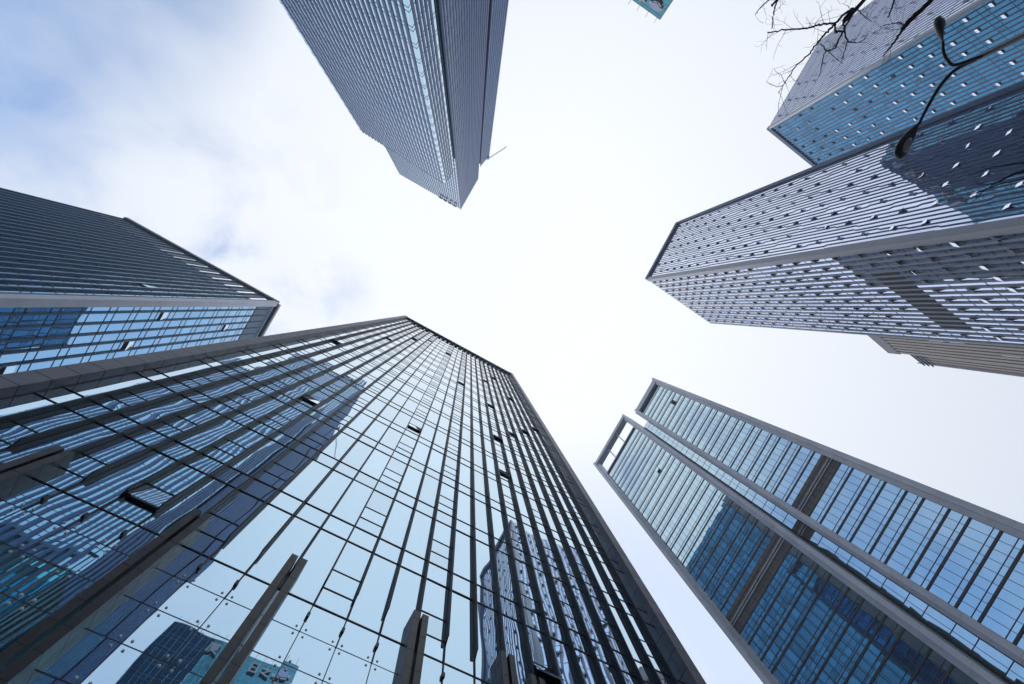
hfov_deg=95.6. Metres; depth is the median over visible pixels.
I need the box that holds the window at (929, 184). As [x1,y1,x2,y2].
[899,183,931,193]
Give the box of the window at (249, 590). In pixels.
[226,575,278,613]
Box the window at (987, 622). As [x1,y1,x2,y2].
[980,615,1008,638]
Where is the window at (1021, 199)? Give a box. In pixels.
[987,197,1023,207]
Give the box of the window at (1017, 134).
[985,131,1023,145]
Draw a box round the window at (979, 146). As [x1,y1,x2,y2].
[946,143,985,158]
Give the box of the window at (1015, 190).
[993,187,1023,196]
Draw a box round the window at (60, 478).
[35,468,82,489]
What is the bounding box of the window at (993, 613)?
[986,607,1015,628]
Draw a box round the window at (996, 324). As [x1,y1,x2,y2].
[965,322,1000,325]
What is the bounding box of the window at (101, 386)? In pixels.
[66,373,150,396]
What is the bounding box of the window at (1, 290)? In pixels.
[0,289,20,292]
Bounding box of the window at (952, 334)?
[952,334,983,337]
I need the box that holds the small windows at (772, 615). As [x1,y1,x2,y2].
[608,385,1023,683]
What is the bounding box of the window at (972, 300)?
[968,299,1006,301]
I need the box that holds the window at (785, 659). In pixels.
[781,653,794,671]
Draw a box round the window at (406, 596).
[381,567,422,643]
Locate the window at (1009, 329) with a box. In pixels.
[1006,328,1023,330]
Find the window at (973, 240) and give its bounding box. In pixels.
[936,239,977,246]
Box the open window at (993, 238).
[989,237,1003,242]
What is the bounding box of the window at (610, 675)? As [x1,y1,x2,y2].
[598,660,619,683]
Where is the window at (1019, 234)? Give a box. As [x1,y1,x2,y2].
[976,233,1023,241]
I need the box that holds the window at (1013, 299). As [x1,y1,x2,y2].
[1007,298,1023,300]
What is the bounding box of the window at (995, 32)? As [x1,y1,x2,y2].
[979,30,998,41]
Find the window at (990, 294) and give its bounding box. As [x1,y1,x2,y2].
[962,293,1000,296]
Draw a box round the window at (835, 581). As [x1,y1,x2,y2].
[828,574,843,589]
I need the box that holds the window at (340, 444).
[322,432,355,459]
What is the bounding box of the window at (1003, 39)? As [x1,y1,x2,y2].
[987,37,1006,48]
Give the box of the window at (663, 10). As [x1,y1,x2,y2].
[658,8,665,16]
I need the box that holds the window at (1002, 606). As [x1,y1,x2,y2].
[991,597,1020,619]
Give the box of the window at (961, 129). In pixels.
[928,129,961,141]
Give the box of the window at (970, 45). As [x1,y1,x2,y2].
[955,44,972,53]
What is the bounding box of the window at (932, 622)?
[927,617,950,636]
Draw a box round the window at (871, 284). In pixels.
[859,283,883,285]
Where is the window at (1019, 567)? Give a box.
[1013,561,1023,573]
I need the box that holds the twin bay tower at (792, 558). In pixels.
[593,378,1023,683]
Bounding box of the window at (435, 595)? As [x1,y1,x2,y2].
[422,579,447,620]
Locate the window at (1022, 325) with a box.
[999,323,1023,326]
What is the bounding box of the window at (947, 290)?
[922,289,956,292]
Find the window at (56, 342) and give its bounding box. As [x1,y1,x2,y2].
[41,338,65,348]
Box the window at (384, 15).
[382,11,388,25]
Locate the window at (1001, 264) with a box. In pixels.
[965,263,1007,268]
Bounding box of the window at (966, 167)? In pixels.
[936,164,973,176]
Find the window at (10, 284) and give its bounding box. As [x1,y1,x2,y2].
[3,282,17,285]
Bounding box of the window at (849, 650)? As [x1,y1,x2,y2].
[837,638,855,657]
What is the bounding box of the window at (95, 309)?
[91,307,110,311]
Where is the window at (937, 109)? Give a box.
[925,107,942,115]
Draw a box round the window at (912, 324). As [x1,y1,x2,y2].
[912,324,939,326]
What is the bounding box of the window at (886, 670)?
[880,663,901,683]
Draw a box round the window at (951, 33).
[944,30,957,39]
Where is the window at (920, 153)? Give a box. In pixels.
[892,153,920,164]
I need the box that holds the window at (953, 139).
[923,137,957,150]
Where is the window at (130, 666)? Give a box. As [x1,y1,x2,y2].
[81,644,167,683]
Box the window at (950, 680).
[944,675,960,683]
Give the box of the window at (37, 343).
[30,339,43,349]
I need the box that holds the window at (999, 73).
[984,71,1003,80]
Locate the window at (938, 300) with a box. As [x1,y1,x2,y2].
[936,299,969,301]
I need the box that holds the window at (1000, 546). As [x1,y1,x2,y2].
[993,540,1012,554]
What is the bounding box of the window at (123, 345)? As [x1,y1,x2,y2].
[118,340,141,349]
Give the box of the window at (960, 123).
[932,120,966,134]
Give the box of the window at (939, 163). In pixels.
[911,161,943,172]
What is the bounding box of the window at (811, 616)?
[806,610,821,626]
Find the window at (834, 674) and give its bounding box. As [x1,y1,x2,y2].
[823,662,840,682]
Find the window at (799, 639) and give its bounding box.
[794,632,808,649]
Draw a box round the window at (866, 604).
[861,599,879,616]
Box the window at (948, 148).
[918,146,952,159]
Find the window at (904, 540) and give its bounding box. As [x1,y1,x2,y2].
[899,536,919,550]
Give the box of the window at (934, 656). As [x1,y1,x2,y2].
[928,649,944,665]
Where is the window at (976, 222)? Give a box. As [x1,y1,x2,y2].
[937,221,978,229]
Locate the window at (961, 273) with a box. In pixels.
[936,272,973,276]
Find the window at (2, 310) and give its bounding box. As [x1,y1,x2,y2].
[0,308,14,312]
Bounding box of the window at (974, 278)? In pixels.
[942,277,979,281]
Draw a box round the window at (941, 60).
[933,56,949,65]
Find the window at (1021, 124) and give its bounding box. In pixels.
[991,123,1023,135]
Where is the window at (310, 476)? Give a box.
[282,460,330,500]
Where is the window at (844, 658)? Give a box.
[833,646,850,665]
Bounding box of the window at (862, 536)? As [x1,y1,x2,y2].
[855,530,871,543]
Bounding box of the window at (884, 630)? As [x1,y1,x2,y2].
[878,623,892,638]
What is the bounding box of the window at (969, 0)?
[950,0,971,13]
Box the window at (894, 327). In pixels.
[894,327,918,329]
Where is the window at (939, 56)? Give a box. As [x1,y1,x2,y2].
[930,53,942,61]
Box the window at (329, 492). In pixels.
[307,470,351,512]
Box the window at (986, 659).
[978,652,1007,675]
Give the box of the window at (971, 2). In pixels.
[948,2,971,16]
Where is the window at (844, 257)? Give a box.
[825,256,848,260]
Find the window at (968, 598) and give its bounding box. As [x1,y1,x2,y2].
[962,593,979,608]
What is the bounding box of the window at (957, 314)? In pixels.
[953,313,987,315]
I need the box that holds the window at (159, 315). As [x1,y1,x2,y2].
[155,312,174,319]
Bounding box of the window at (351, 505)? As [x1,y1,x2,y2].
[332,480,372,524]
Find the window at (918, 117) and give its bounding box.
[906,115,920,123]
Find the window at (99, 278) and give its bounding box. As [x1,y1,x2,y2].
[85,276,103,279]
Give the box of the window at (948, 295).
[929,294,962,296]
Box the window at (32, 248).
[32,248,53,252]
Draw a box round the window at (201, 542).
[185,532,223,555]
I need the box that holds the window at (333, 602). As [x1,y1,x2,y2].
[315,588,352,617]
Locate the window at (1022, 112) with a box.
[999,111,1023,121]
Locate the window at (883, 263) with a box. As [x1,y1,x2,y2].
[860,262,886,266]
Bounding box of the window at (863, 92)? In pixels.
[852,89,867,98]
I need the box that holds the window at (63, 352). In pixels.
[57,348,68,357]
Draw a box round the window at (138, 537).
[108,526,158,555]
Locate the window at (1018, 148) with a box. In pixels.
[976,146,1021,161]
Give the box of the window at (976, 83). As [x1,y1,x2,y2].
[962,82,978,90]
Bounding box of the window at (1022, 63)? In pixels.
[1010,61,1023,69]
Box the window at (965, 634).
[960,628,977,644]
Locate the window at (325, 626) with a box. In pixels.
[301,606,345,646]
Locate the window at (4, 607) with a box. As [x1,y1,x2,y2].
[0,593,19,614]
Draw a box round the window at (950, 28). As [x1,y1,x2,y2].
[930,26,953,40]
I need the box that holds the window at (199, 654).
[171,629,240,681]
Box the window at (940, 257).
[916,256,951,261]
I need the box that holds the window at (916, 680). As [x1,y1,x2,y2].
[911,676,924,683]
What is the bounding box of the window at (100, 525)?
[66,509,134,544]
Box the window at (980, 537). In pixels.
[963,527,987,543]
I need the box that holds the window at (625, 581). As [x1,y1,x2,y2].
[616,570,644,610]
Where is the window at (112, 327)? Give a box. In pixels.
[106,323,124,331]
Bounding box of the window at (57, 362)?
[52,359,62,366]
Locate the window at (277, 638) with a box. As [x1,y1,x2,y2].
[243,617,298,662]
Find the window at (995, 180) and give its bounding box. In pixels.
[960,177,1003,189]
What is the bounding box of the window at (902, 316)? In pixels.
[902,316,929,318]
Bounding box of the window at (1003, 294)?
[999,293,1023,295]
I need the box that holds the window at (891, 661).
[885,655,906,676]
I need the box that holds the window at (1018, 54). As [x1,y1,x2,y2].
[1002,52,1022,62]
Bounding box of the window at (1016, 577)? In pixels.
[1008,570,1023,586]
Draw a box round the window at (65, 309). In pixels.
[61,307,83,311]
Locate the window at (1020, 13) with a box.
[1001,11,1022,23]
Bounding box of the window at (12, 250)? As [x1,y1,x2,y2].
[12,250,35,254]
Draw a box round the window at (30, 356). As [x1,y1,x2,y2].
[24,351,37,361]
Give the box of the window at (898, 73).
[883,71,901,81]
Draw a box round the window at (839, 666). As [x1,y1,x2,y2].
[828,654,845,674]
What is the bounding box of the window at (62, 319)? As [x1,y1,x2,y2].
[54,314,79,324]
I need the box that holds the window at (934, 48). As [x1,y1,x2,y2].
[922,46,938,55]
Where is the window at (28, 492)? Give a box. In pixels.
[0,479,58,507]
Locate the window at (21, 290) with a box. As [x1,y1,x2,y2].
[17,289,30,292]
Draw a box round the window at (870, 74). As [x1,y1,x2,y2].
[857,72,874,82]
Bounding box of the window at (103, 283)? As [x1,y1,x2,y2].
[96,282,113,284]
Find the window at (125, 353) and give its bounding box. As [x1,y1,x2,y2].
[114,350,130,357]
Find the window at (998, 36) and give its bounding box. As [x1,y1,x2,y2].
[975,34,1002,48]
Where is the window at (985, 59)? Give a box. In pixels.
[970,58,988,67]
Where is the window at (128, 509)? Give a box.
[103,497,154,522]
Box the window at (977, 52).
[962,50,980,60]
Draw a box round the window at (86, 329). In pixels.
[79,325,100,333]
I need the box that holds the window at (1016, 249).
[992,248,1023,253]
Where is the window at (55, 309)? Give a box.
[51,307,61,312]
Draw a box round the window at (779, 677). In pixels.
[772,668,785,683]
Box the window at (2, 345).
[0,342,6,352]
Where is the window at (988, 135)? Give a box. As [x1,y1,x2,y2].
[952,133,991,147]
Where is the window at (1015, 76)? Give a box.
[1010,73,1022,79]
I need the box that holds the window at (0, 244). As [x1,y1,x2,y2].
[0,244,24,248]
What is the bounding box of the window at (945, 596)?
[928,584,951,602]
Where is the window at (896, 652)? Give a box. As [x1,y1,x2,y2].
[890,646,912,667]
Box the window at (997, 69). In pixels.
[981,68,999,76]
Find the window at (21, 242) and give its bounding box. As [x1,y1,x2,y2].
[21,242,42,246]
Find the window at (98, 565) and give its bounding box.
[70,547,128,581]
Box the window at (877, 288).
[864,287,889,289]
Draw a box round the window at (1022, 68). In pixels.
[1014,66,1023,72]
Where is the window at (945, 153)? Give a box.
[915,151,949,164]
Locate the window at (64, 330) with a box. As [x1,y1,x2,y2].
[47,326,72,336]
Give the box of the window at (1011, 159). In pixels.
[970,157,1014,171]
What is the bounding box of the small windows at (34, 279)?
[0,191,248,298]
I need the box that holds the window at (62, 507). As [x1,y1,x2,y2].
[25,492,96,526]
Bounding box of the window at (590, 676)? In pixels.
[575,649,599,683]
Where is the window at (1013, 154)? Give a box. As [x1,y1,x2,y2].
[973,152,1017,166]
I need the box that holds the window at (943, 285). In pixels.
[917,284,949,287]
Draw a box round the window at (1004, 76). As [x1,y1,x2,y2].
[989,75,1006,83]
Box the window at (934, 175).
[904,175,935,184]
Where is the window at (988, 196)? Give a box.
[951,193,994,205]
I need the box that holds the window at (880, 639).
[873,632,887,646]
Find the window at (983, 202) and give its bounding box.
[948,199,991,210]
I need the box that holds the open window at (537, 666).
[533,662,563,680]
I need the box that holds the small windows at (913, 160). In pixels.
[650,137,946,275]
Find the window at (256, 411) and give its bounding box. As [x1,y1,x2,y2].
[240,397,284,418]
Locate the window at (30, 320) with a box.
[18,315,47,325]
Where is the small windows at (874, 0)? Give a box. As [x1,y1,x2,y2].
[773,0,886,122]
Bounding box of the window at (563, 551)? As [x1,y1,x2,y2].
[555,539,577,577]
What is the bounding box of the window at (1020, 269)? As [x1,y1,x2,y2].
[1014,268,1023,271]
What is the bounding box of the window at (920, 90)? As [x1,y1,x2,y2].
[903,89,922,98]
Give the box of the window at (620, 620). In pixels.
[609,605,646,664]
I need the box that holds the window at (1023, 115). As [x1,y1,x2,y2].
[996,115,1023,125]
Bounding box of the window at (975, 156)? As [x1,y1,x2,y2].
[941,154,979,167]
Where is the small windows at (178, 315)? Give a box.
[70,307,255,362]
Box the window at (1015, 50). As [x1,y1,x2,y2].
[999,48,1018,58]
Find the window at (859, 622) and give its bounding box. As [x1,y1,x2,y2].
[852,615,869,632]
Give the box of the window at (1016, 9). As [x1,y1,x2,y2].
[989,7,1018,24]
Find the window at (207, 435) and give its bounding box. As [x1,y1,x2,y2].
[177,418,242,449]
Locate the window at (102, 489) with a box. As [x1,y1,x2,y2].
[66,450,176,506]
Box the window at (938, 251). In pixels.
[909,250,945,256]
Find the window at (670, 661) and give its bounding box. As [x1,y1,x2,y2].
[645,623,686,683]
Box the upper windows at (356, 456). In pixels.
[0,319,682,683]
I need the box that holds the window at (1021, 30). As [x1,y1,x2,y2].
[1014,28,1023,34]
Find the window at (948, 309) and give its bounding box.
[948,309,981,310]
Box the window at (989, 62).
[973,61,991,70]
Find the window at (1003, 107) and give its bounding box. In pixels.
[967,105,1007,121]
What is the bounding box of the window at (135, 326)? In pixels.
[129,322,145,330]
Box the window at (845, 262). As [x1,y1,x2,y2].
[830,261,854,264]
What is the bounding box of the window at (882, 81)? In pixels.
[867,80,884,90]
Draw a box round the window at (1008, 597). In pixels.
[997,588,1023,609]
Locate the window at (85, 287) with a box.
[80,286,101,289]
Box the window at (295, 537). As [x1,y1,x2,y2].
[248,516,318,586]
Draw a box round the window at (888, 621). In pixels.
[883,616,896,629]
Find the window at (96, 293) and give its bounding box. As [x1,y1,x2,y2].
[91,292,110,294]
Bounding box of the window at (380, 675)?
[367,664,397,683]
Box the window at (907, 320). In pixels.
[907,320,934,322]
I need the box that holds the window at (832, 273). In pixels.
[820,272,842,274]
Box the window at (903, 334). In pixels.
[903,334,928,337]
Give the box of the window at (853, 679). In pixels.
[848,673,861,683]
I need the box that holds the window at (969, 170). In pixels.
[933,169,970,181]
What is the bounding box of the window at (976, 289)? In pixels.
[955,288,993,291]
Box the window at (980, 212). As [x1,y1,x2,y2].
[943,210,984,220]
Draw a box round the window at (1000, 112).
[964,110,1004,126]
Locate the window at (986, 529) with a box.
[968,518,992,534]
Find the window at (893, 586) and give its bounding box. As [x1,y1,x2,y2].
[889,582,908,598]
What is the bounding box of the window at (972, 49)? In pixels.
[952,47,976,60]
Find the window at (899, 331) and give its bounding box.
[899,331,923,333]
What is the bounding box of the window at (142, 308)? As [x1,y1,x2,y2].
[140,307,154,310]
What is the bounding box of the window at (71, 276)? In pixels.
[57,274,78,277]
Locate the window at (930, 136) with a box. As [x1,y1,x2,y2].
[912,136,930,144]
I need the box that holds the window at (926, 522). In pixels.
[912,513,933,527]
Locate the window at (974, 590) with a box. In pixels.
[967,584,985,599]
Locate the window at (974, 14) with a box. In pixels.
[952,12,977,27]
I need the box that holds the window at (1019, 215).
[978,214,1023,222]
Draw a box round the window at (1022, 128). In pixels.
[988,127,1023,140]
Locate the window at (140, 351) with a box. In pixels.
[135,348,149,354]
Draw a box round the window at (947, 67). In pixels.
[940,62,954,71]
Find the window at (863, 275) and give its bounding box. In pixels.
[848,274,871,277]
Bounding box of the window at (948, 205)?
[915,203,951,213]
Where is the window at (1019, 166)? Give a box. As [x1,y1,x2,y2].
[1008,164,1023,170]
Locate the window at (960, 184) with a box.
[926,183,962,193]
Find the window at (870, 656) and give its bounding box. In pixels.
[863,648,876,664]
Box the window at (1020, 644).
[1016,637,1023,649]
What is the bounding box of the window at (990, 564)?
[983,558,1001,572]
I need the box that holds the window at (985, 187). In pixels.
[957,182,1000,194]
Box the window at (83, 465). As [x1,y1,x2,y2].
[63,453,105,476]
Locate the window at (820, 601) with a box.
[815,596,830,611]
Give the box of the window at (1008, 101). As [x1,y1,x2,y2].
[969,99,1010,117]
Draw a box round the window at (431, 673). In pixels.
[420,655,442,683]
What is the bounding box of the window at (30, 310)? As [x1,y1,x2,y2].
[26,307,51,312]
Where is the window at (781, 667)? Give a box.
[777,661,790,678]
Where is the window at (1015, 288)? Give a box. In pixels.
[993,287,1023,290]
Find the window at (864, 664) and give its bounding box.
[858,657,871,672]
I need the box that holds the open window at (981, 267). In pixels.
[976,265,988,269]
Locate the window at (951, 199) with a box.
[918,197,955,208]
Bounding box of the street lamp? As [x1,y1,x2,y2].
[894,15,1023,158]
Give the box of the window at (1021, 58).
[998,56,1023,68]
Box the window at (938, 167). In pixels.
[908,166,940,177]
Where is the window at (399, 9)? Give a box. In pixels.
[397,5,403,21]
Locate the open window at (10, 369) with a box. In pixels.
[3,366,16,373]
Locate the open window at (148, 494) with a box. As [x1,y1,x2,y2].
[127,484,172,507]
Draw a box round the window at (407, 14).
[404,10,412,27]
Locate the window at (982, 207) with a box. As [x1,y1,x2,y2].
[945,204,988,215]
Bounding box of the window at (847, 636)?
[842,630,860,649]
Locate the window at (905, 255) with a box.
[879,254,910,259]
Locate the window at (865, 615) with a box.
[856,607,874,624]
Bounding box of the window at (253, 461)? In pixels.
[230,439,286,475]
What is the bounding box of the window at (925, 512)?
[917,506,937,520]
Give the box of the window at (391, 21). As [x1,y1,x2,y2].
[389,16,394,29]
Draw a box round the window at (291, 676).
[273,664,321,683]
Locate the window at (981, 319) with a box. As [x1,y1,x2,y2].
[959,318,994,320]
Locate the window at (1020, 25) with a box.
[1009,22,1023,31]
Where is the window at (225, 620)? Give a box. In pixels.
[201,599,260,644]
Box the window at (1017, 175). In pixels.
[1004,173,1023,179]
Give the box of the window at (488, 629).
[476,603,499,683]
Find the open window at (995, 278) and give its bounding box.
[990,276,1003,281]
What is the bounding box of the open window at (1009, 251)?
[1006,249,1017,254]
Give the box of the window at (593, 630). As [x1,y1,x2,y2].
[572,587,603,643]
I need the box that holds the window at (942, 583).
[933,576,956,594]
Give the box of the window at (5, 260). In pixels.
[1,259,27,263]
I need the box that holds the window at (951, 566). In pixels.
[943,559,966,577]
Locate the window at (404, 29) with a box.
[402,25,407,38]
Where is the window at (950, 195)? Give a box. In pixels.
[921,192,957,202]
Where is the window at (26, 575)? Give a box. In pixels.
[0,552,65,600]
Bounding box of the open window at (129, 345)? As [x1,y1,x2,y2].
[124,341,133,350]
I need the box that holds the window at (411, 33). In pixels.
[409,30,415,44]
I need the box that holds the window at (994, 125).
[957,124,996,138]
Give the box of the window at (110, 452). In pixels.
[82,437,146,463]
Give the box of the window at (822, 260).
[805,259,825,263]
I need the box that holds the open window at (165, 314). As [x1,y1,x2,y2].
[160,312,168,319]
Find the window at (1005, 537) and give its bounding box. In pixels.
[999,532,1017,545]
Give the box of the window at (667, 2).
[664,0,671,6]
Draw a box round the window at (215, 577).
[187,559,242,596]
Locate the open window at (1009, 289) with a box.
[1005,287,1017,292]
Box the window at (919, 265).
[892,264,923,268]
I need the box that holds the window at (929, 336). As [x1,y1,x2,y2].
[929,336,956,339]
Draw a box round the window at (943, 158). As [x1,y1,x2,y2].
[913,156,946,168]
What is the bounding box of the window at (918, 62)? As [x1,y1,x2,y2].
[901,61,921,72]
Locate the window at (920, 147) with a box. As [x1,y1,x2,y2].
[910,145,925,151]
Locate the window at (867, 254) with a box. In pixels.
[848,253,873,257]
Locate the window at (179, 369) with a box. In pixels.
[155,360,210,376]
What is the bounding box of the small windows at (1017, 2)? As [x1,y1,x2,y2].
[772,0,1023,163]
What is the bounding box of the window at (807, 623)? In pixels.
[802,617,816,634]
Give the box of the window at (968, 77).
[955,75,971,83]
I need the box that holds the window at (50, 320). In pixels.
[44,315,57,324]
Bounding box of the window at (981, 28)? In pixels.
[964,23,990,38]
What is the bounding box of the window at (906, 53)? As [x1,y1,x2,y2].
[890,51,909,63]
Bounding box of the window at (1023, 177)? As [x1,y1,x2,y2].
[999,177,1023,185]
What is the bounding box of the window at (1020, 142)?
[979,140,1023,156]
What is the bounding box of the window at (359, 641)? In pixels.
[337,620,378,661]
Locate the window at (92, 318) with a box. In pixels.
[85,314,106,322]
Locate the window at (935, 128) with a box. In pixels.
[915,128,935,137]
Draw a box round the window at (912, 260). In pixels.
[886,259,917,264]
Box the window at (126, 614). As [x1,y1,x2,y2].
[85,596,155,642]
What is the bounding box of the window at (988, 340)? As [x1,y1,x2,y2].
[988,340,1023,344]
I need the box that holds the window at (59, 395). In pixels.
[38,388,81,402]
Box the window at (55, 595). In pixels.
[23,571,93,613]
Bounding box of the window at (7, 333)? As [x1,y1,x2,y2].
[0,329,14,339]
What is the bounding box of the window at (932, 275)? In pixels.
[904,274,936,278]
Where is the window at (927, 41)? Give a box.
[909,39,930,52]
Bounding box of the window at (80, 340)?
[72,335,94,345]
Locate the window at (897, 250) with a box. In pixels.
[874,249,904,254]
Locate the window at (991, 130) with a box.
[954,128,994,143]
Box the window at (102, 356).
[89,354,107,361]
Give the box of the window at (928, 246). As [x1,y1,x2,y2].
[903,244,937,251]
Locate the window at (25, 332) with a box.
[11,328,39,338]
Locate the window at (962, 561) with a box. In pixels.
[948,551,972,568]
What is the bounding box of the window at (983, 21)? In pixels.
[967,19,986,30]
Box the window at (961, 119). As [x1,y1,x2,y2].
[934,115,969,130]
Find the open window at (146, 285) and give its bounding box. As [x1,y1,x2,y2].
[142,284,158,287]
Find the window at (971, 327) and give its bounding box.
[971,327,1005,329]
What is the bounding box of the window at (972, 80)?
[952,79,975,89]
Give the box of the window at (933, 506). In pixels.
[921,499,942,512]
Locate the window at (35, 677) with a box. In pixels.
[18,670,66,683]
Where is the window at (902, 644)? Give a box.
[896,637,917,658]
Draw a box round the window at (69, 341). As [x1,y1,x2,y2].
[64,337,74,345]
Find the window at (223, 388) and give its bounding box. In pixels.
[198,379,248,397]
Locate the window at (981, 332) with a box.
[976,331,1012,334]
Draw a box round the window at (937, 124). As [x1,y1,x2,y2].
[916,124,937,133]
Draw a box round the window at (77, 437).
[0,423,115,462]
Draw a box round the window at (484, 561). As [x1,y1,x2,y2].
[476,540,494,591]
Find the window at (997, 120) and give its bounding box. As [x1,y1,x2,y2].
[960,120,998,134]
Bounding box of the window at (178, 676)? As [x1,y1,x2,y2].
[154,665,215,683]
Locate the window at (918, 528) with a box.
[908,521,928,535]
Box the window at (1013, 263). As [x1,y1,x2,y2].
[1007,262,1022,265]
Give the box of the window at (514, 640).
[502,615,528,683]
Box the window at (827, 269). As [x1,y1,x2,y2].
[815,267,837,271]
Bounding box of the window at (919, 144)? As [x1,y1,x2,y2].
[910,141,927,148]
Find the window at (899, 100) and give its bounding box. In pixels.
[886,98,904,106]
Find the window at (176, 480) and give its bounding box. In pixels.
[149,464,205,494]
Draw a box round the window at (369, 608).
[349,554,397,632]
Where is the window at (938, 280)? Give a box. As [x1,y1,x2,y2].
[911,279,943,282]
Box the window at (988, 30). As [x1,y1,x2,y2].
[975,26,994,37]
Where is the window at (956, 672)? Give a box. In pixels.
[950,666,977,683]
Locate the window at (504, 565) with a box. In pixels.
[496,550,517,602]
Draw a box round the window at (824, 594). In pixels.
[820,588,834,604]
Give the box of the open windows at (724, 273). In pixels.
[653,273,785,325]
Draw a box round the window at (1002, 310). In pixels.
[981,309,1020,311]
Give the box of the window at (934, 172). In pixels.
[906,170,938,181]
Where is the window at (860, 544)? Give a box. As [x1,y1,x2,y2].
[851,537,867,550]
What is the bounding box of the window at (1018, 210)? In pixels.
[981,208,1023,218]
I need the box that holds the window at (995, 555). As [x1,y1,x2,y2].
[988,549,1006,563]
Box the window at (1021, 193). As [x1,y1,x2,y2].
[990,192,1023,201]
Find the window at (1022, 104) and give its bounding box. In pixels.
[1004,103,1023,111]
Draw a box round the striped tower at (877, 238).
[645,81,1023,346]
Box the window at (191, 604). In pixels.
[158,582,223,626]
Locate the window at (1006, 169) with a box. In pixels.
[966,168,1008,179]
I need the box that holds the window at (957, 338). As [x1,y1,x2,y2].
[957,338,988,341]
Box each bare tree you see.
[755,0,933,111]
[945,158,1023,206]
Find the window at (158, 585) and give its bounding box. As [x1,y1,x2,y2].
[125,569,184,607]
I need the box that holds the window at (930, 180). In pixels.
[902,178,934,188]
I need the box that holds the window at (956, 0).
[934,0,956,15]
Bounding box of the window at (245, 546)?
[212,504,290,571]
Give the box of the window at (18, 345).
[4,340,33,351]
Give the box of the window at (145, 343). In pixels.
[139,339,154,346]
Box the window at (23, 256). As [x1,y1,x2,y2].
[23,256,46,260]
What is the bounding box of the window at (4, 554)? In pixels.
[0,542,19,561]
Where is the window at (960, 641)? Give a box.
[955,636,973,652]
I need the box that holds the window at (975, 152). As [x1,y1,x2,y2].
[943,149,982,163]
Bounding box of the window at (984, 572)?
[977,566,995,581]
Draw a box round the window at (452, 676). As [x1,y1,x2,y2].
[443,664,473,683]
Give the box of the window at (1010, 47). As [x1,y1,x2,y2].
[987,45,1014,58]
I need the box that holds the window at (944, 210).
[913,208,948,217]
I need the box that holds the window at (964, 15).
[957,9,974,19]
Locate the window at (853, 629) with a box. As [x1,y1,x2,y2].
[847,622,865,640]
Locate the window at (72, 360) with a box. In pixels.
[61,357,82,365]
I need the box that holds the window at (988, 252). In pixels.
[950,251,992,257]
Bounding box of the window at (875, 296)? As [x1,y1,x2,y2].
[875,296,901,297]
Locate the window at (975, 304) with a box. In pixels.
[975,304,1013,305]
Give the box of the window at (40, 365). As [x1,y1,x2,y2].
[28,361,53,370]
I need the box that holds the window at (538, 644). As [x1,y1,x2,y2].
[527,626,552,669]
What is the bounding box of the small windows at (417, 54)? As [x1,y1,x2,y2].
[279,0,506,207]
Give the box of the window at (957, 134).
[925,133,959,146]
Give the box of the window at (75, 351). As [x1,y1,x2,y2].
[66,346,88,356]
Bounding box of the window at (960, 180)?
[929,178,965,189]
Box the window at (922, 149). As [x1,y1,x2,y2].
[894,149,923,160]
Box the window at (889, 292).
[869,291,895,293]
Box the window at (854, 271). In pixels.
[842,269,866,273]
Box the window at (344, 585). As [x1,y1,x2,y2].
[324,570,359,599]
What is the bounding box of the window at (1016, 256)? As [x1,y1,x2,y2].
[999,255,1023,259]
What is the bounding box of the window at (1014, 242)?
[984,240,1023,247]
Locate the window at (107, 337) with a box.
[99,333,119,342]
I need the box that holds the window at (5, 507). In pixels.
[0,500,20,518]
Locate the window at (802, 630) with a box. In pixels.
[798,625,812,641]
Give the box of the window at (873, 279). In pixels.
[853,278,878,281]
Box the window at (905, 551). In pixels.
[895,543,914,558]
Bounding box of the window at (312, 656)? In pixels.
[284,632,334,679]
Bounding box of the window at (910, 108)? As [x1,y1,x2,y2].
[896,106,913,114]
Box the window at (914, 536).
[904,528,923,543]
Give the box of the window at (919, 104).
[913,98,929,107]
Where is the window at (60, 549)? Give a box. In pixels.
[24,528,103,569]
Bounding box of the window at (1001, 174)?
[963,172,1006,184]
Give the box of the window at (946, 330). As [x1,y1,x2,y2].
[946,330,976,332]
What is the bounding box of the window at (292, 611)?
[263,590,311,629]
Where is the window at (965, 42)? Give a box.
[951,40,969,50]
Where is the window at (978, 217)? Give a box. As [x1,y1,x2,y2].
[940,216,981,225]
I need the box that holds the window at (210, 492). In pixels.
[140,477,234,533]
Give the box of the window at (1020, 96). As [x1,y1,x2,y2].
[1009,94,1023,102]
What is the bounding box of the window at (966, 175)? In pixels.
[931,174,968,184]
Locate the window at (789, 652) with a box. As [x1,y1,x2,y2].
[785,646,799,664]
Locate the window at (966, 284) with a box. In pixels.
[949,283,986,286]
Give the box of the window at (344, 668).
[324,648,370,683]
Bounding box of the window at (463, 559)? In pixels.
[453,530,472,580]
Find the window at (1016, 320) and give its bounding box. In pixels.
[994,319,1023,321]
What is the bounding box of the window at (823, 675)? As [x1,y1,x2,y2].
[819,670,835,683]
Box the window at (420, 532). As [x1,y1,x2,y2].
[406,511,432,558]
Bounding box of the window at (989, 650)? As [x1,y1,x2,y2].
[983,644,1012,667]
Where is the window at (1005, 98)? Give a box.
[972,94,1013,112]
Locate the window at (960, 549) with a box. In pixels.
[953,543,977,560]
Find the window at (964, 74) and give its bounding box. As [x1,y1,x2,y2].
[951,72,967,80]
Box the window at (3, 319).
[0,316,9,326]
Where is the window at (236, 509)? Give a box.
[212,491,262,524]
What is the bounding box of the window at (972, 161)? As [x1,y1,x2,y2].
[938,159,976,172]
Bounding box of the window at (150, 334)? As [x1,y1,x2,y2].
[144,330,159,337]
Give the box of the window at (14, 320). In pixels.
[6,316,21,326]
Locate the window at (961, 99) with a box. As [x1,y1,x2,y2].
[942,98,963,107]
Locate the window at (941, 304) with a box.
[941,304,974,305]
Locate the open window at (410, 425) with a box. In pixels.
[408,423,420,430]
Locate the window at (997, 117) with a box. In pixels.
[962,115,1001,130]

